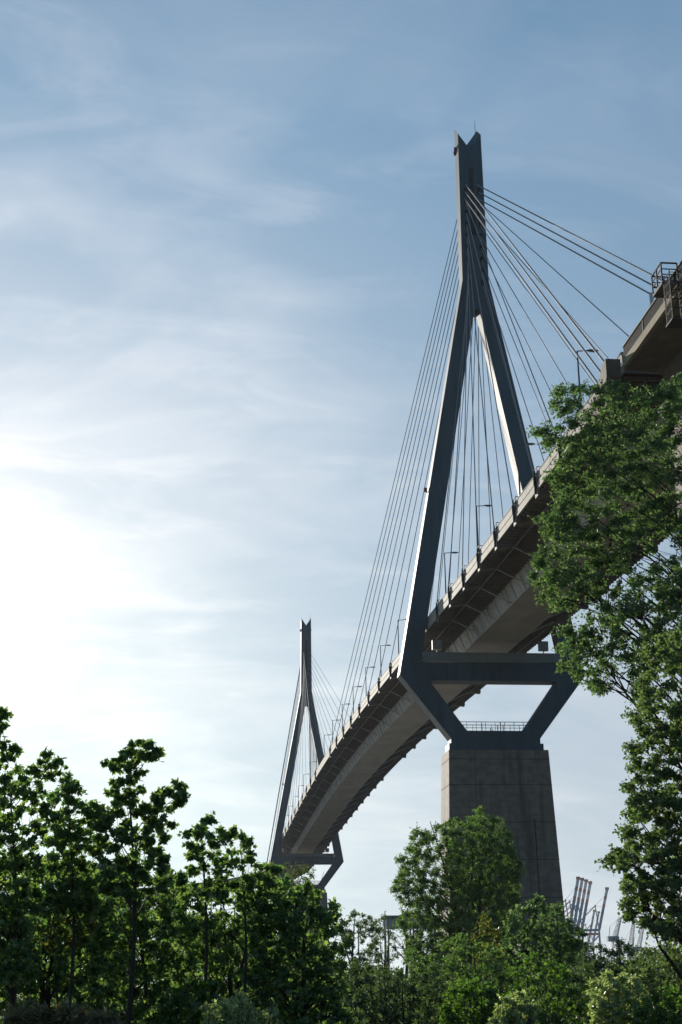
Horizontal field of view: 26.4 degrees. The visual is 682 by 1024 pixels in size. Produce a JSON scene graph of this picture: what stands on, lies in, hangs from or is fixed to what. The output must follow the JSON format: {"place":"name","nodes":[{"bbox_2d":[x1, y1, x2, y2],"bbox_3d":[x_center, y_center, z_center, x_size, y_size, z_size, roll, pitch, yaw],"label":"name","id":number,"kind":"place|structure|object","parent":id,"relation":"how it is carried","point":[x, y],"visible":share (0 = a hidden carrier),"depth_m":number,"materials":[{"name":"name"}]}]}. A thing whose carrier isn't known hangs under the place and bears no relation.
{"place":"outdoors","nodes":[
{"label":"outdoors","id":0,"kind":"place"},
{"bbox_2d":[78,863,132,990],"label":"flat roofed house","id":1,"kind":"structure","parent":0,"point":[100,865],"depth_m":107.42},
{"bbox_2d":[0,0,681,981],"label":"sky","id":2,"kind":"structure","parent":0,"point":[227,227],"materials":[{"name":"blue"}]},
{"bbox_2d":[383,915,439,969],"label":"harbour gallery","id":3,"kind":"object","parent":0,"point":[388,920],"visible":0.18,"depth_m":400.74,"materials":[{"name":"grey metal"}]},
{"bbox_2d":[513,943,583,966],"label":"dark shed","id":4,"kind":"structure","parent":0,"point":[554,946],"depth_m":122.96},
{"bbox_3d":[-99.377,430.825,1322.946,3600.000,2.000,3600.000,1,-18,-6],"label":"ground","id":5,"kind":"structure","parent":0,"visible":0},
{"bbox_2d":[0,706,24,821],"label":"maple tree","id":6,"kind":"object","parent":5,"relation":"on","point":[12,749],"visible":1,"depth_m":18.29,"materials":[{"name":"green plant"}]},
{"bbox_2d":[0,746,68,1012],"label":"maple tree","id":7,"kind":"object","parent":5,"relation":"on","point":[15,862],"visible":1,"depth_m":21.76,"materials":[{"name":"green plant"}]},
{"bbox_2d":[0,855,124,1023],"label":"thicket bush","id":8,"kind":"object","parent":5,"relation":"on","point":[100,941],"visible":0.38,"depth_m":24.88,"materials":[{"name":"green plant"}]},
{"bbox_2d":[0,994,127,1023],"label":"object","id":9,"kind":"object","parent":5,"relation":"on","point":[64,1012],"visible":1,"depth_m":19.23,"materials":[{"name":"plant"}]},
{"bbox_2d":[38,885,99,1004],"bbox_3d":[-4.680,7.857,23.928,1.354,3.349,0.862,-11,-21,30],"label":"tree","id":10,"kind":"object","parent":5,"relation":"on","point":[81,941],"visible":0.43,"depth_m":24.11,"materials":[{"name":"green plant"}]},
{"bbox_2d":[39,770,110,1005],"bbox_3d":[-4.344,6.812,23.685,1.311,5.184,1.155,1,-18,-6],"label":"maple tree","id":11,"kind":"object","parent":5,"relation":"on","point":[61,839],"visible":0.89,"depth_m":23.84,"materials":[{"name":"green plant"}]},
{"bbox_2d":[70,857,204,1023],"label":"thicket bush","id":12,"kind":"object","parent":5,"relation":"on","point":[145,973],"visible":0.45,"depth_m":27.08,"materials":[{"name":"green plant"}]},
{"bbox_2d":[90,738,190,1023],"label":"maple tree","id":13,"kind":"object","parent":5,"relation":"on","point":[129,864],"visible":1,"depth_m":23.17,"materials":[{"name":"green plant"}]},
{"bbox_2d":[6,870,305,984],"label":"bridge","id":14,"kind":"structure","parent":5,"relation":"on","point":[231,879],"depth_m":657.55,"materials":[{"name":"concrete"}]},
{"bbox_2d":[156,974,231,1023],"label":"bright shrub","id":15,"kind":"object","parent":5,"relation":"on","point":[180,998],"visible":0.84,"depth_m":22.56,"materials":[{"name":"green plant"}]},
{"bbox_2d":[173,810,238,1015],"bbox_3d":[-2.334,7.443,24.803,1.058,4.624,1.181,-11,-21,29],"label":"maple tree","id":16,"kind":"object","parent":5,"relation":"on","point":[199,832],"visible":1,"depth_m":25.11,"materials":[{"name":"green plant"}]},
{"bbox_2d":[169,877,291,1023],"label":"thicket bush","id":17,"kind":"object","parent":5,"relation":"on","point":[233,933],"visible":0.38,"depth_m":28.35,"materials":[{"name":"green plant"}]},
{"bbox_2d":[200,986,282,1023],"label":"pale shrub","id":18,"kind":"object","parent":5,"relation":"on","point":[225,1011],"visible":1,"depth_m":20.63,"materials":[{"name":"green plant"}]},
{"bbox_2d":[213,829,282,1022],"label":"maple tree","id":19,"kind":"object","parent":5,"relation":"on","point":[265,881],"visible":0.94,"depth_m":26.05,"materials":[{"name":"green plant"}]},
{"bbox_2d":[271,861,323,1001],"bbox_3d":[-0.969,9.736,31.462,1.197,4.319,0.880,10,-21,-30],"label":"willow sapling","id":20,"kind":"object","parent":5,"relation":"on","point":[299,872],"visible":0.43,"depth_m":31.95,"materials":[{"name":"green plant"}]},
{"bbox_2d":[240,870,355,1023],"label":"maple tree","id":21,"kind":"object","parent":5,"relation":"on","point":[324,990],"visible":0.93,"depth_m":26.22,"materials":[{"name":"green plant"}]},
{"bbox_2d":[0,978,681,1023],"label":"undergrowth","id":22,"kind":"object","parent":5,"relation":"on","point":[372,1007],"visible":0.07,"depth_m":32.63,"materials":[{"name":"green plant"}]},
{"bbox_2d":[2,894,681,1023],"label":"young wood","id":23,"kind":"object","parent":5,"relation":"on","point":[250,957],"visible":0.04,"depth_m":50.66,"materials":[{"name":"green plant"}]},
{"bbox_2d":[337,909,381,973],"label":"birch tree","id":24,"kind":"object","parent":5,"relation":"on","point":[359,925],"visible":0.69,"depth_m":100.64,"materials":[{"name":"green plant"}]},
{"bbox_2d":[366,911,398,975],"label":"birch tree","id":25,"kind":"object","parent":5,"relation":"on","point":[379,921],"visible":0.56,"depth_m":106.84,"materials":[{"name":"green plant"}]},
{"bbox_2d":[327,958,446,1023],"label":"thicket bush","id":26,"kind":"object","parent":5,"relation":"on","point":[389,981],"visible":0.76,"depth_m":33.69,"materials":[{"name":"green plant"}]},
{"bbox_2d":[389,917,420,977],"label":"bare tree","id":27,"kind":"object","parent":5,"relation":"on","point":[399,954],"visible":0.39,"depth_m":95.67,"materials":[{"name":"green plant"}]},
{"bbox_2d":[387,804,526,977],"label":"poplar tree","id":28,"kind":"object","parent":5,"relation":"on","point":[465,916],"visible":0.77,"depth_m":83.87,"materials":[{"name":"green plant"}]},
{"bbox_2d":[403,932,530,1023],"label":"thicket bush","id":29,"kind":"object","parent":5,"relation":"on","point":[487,969],"visible":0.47,"depth_m":37.56,"materials":[{"name":"green plant"}]},
{"bbox_2d":[437,976,505,1023],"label":"bright shrub","id":30,"kind":"object","parent":5,"relation":"on","point":[454,1014],"visible":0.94,"depth_m":24.20,"materials":[{"name":"green plant"}]},
{"bbox_2d":[266,121,677,967],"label":"cable stayed bridge","id":31,"kind":"structure","parent":5,"relation":"on","point":[490,621],"depth_m":199.52,"materials":[{"name":"concrete"}]},
{"bbox_2d":[380,645,390,675],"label":"street lamp","id":32,"kind":"object","parent":31,"relation":"on","point":[380,656],"visible":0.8,"depth_m":252.83,"materials":[{"name":"grey metal"}]},
{"bbox_2d":[398,619,405,653],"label":"street lamp","id":33,"kind":"object","parent":31,"relation":"on","point":[398,636],"visible":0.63,"depth_m":231.37,"materials":[{"name":"grey metal"}]},
{"bbox_2d":[444,552,458,593],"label":"street lamp","id":34,"kind":"object","parent":31,"relation":"on","point":[445,568],"visible":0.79,"depth_m":189.53,"materials":[{"name":"grey metal"}]},
{"bbox_2d":[476,505,490,550],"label":"street lamp","id":35,"kind":"object","parent":31,"relation":"on","point":[477,522],"visible":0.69,"depth_m":168.56,"materials":[{"name":"grey metal"}]},
{"bbox_2d":[517,443,534,495],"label":"street lamp","id":36,"kind":"object","parent":31,"relation":"on","point":[518,464],"visible":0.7,"depth_m":147.42,"materials":[{"name":"grey metal"}]},
{"bbox_2d":[577,349,597,409],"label":"street lamp","id":37,"kind":"object","parent":31,"relation":"on","point":[590,350],"visible":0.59,"depth_m":125.00,"materials":[{"name":"grey metal"}]},
{"bbox_2d":[467,914,506,981],"bbox_3d":[4.045,12.771,39.712,1.030,3.498,1.414,-10,-20,27],"label":"young tree","id":38,"kind":"object","parent":5,"relation":"on","point":[488,924],"visible":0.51,"depth_m":39.96,"materials":[{"name":"green plant"}]},
{"bbox_2d":[487,989,557,1023],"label":"pale shrub","id":39,"kind":"object","parent":5,"relation":"on","point":[507,1013],"visible":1,"depth_m":21.40,"materials":[{"name":"green plant"}]},
{"bbox_2d":[491,893,554,997],"bbox_3d":[5.221,13.049,41.679,1.882,4.152,2.541,1,-18,-6],"label":"young tree","id":40,"kind":"object","parent":5,"relation":"on","point":[521,935],"visible":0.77,"depth_m":41.61,"materials":[{"name":"green plant"}]},
{"bbox_2d":[502,949,593,1023],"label":"bright shrub","id":41,"kind":"object","parent":5,"relation":"on","point":[563,978],"visible":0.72,"depth_m":28.90,"materials":[{"name":"green plant"}]},
{"bbox_2d":[531,901,588,1001],"bbox_3d":[6.547,13.675,43.383,1.910,3.977,2.361,1,-18,-6],"label":"young tree","id":42,"kind":"object","parent":5,"relation":"on","point":[568,946],"visible":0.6,"depth_m":43.25,"materials":[{"name":"green plant"}]},
{"bbox_2d":[563,877,579,922],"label":"container crane","id":43,"kind":"object","parent":5,"relation":"on","point":[575,895],"visible":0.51,"depth_m":1432.19,"materials":[{"name":"blue paint"}]},
{"bbox_2d":[564,878,583,936],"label":"container crane","id":44,"kind":"object","parent":5,"relation":"on","point":[578,898],"visible":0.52,"depth_m":1455.74,"materials":[{"name":"blue paint"}]},
{"bbox_2d":[564,879,587,928],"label":"container crane","id":45,"kind":"object","parent":5,"relation":"on","point":[582,901],"visible":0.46,"depth_m":1479.51,"materials":[{"name":"blue paint"}]},
{"bbox_2d":[565,881,591,941],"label":"container crane","id":46,"kind":"object","parent":5,"relation":"on","point":[586,904],"visible":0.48,"depth_m":1502.82,"materials":[{"name":"blue paint"}]},
{"bbox_2d":[584,910,595,959],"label":"container crane","id":47,"kind":"object","parent":5,"relation":"on","point":[592,920],"visible":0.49,"depth_m":2086.45,"materials":[{"name":"blue paint"}]},
{"bbox_2d":[585,911,599,955],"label":"container crane","id":48,"kind":"object","parent":5,"relation":"on","point":[593,938],"visible":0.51,"depth_m":2141.41,"materials":[{"name":"blue paint"}]},
{"bbox_2d":[581,887,608,970],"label":"container crane","id":49,"kind":"object","parent":5,"relation":"on","point":[602,911],"visible":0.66,"depth_m":1545.62,"materials":[{"name":"blue paint"}]},
{"bbox_2d":[526,372,681,767],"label":"linden tree","id":50,"kind":"object","parent":5,"relation":"on","point":[580,645],"visible":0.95,"depth_m":42.15,"materials":[{"name":"green plant"}]},
{"bbox_2d":[562,954,652,1023],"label":"thicket bush","id":51,"kind":"object","parent":5,"relation":"on","point":[576,977],"visible":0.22,"depth_m":35.19,"materials":[{"name":"green plant"}]},
{"bbox_2d":[579,935,638,977],"bbox_3d":[11.078,19.294,60.102,2.603,3.453,3.550,1,-18,-6],"label":"hedge bush","id":52,"kind":"object","parent":5,"relation":"on","point":[618,952],"visible":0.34,"depth_m":60.10,"materials":[{"name":"green plant"}]},
{"bbox_2d":[606,917,620,966],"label":"lattice crane","id":53,"kind":"object","parent":5,"relation":"on","point":[610,938],"visible":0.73,"depth_m":849.53,"materials":[{"name":"grey metal"}]},
{"bbox_2d":[583,969,652,1023],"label":"pale shrub","id":54,"kind":"object","parent":5,"relation":"on","point":[611,989],"visible":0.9,"depth_m":24.02,"materials":[{"name":"green plant"}]},
{"bbox_2d":[622,924,634,958],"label":"lattice crane","id":55,"kind":"object","parent":5,"relation":"on","point":[632,939],"visible":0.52,"depth_m":895.51,"materials":[{"name":"grey metal"}]},
{"bbox_2d":[592,260,681,552],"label":"approach viaduct","id":56,"kind":"object","parent":5,"relation":"on","point":[653,343],"visible":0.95,"depth_m":105.42,"materials":[{"name":"concrete"}]},
{"bbox_2d":[649,292,653,304],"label":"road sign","id":57,"kind":"object","parent":56,"relation":"on","point":[651,298],"visible":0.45,"depth_m":105.19,"materials":[{"name":"metal"}]},
{"bbox_2d":[594,625,681,979],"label":"oak tree","id":58,"kind":"object","parent":5,"relation":"on","point":[668,870],"visible":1,"depth_m":31.13,"materials":[{"name":"green plant"}]},
{"bbox_2d":[633,928,643,956],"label":"lattice crane","id":59,"kind":"object","parent":5,"relation":"on","point":[641,932],"visible":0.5,"depth_m":987.71,"materials":[{"name":"grey metal"}]},
{"bbox_2d":[620,942,681,1022],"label":"thicket bush","id":60,"kind":"object","parent":5,"relation":"on","point":[644,970],"visible":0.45,"depth_m":33.17,"materials":[{"name":"green plant"}]},
{"bbox_2d":[630,983,681,1023],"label":"bright shrub","id":61,"kind":"object","parent":5,"relation":"on","point":[646,1008],"visible":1,"depth_m":22.99,"materials":[{"name":"green plant"}]}
]}

